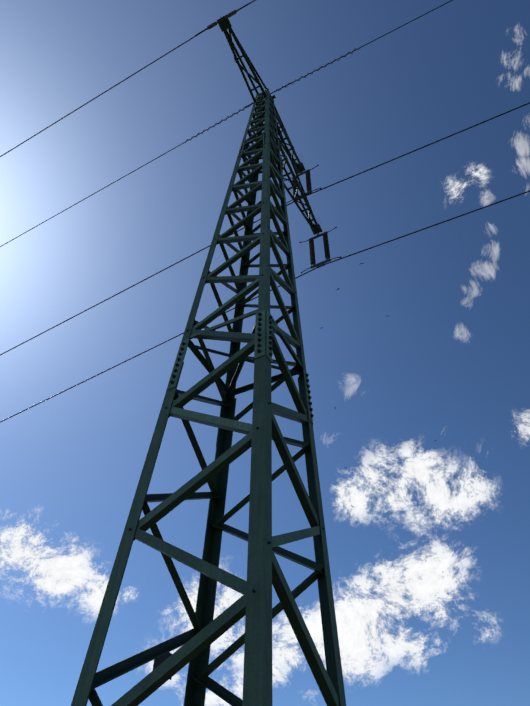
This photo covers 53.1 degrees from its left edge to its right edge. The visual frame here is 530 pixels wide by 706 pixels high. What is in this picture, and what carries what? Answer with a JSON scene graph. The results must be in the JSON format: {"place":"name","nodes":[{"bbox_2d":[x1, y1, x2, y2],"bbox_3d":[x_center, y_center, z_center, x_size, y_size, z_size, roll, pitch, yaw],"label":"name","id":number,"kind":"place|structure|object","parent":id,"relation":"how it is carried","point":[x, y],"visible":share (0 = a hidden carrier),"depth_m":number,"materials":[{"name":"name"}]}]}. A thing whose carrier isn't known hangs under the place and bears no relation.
{"place":"outdoors","nodes":[
{"label":"outdoors","id":0,"kind":"place"},
{"bbox_2d":[0,0,529,705],"label":"sky","id":1,"kind":"structure","parent":0,"point":[448,363],"materials":[{"name":"blue"}]},
{"label":"ground","id":2,"kind":"structure","parent":0,"visible":0},
{"bbox_2d":[71,88,345,705],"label":"steel tower","id":3,"kind":"structure","parent":2,"relation":"on","point":[256,609],"depth_m":6.18,"materials":[{"name":"metal"}]},
{"bbox_2d":[153,652,171,679],"bbox_3d":[-1.063,3.257,5.585,0.004,0.240,0.340,-20,-51,19],"label":"sign back","id":4,"kind":"object","parent":3,"relation":"attached to","point":[158,661],"visible":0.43,"depth_m":5.55,"materials":[{"name":"grey metal"}]},
{"bbox_2d":[128,89,324,592],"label":"bolts","id":5,"kind":"object","parent":3,"relation":"attached to","point":[259,334],"visible":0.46,"depth_m":7.38,"materials":[{"name":"grey metal"}]},
{"bbox_2d":[217,15,322,234],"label":"cross arms","id":6,"kind":"object","parent":3,"relation":"attached to","point":[224,24],"visible":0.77,"depth_m":16.59},
{"bbox_2d":[196,4,341,273],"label":"fittings","id":7,"kind":"object","parent":6,"relation":"attached to","point":[214,24],"visible":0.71,"depth_m":16.73,"materials":[{"name":"grey metal"}]},
{"bbox_2d":[0,0,529,422],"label":"wires","id":8,"kind":"object","parent":7,"relation":"attached to","point":[279,89],"visible":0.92,"depth_m":16.87,"materials":[{"name":"grey metal"}]},
{"bbox_2d":[293,171,329,264],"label":"insulators","id":9,"kind":"object","parent":7,"relation":"attached to","point":[325,235],"visible":0.83,"depth_m":17.51,"materials":[{"name":"brown glazed porcelain"},{"name":"steel"}]}
]}

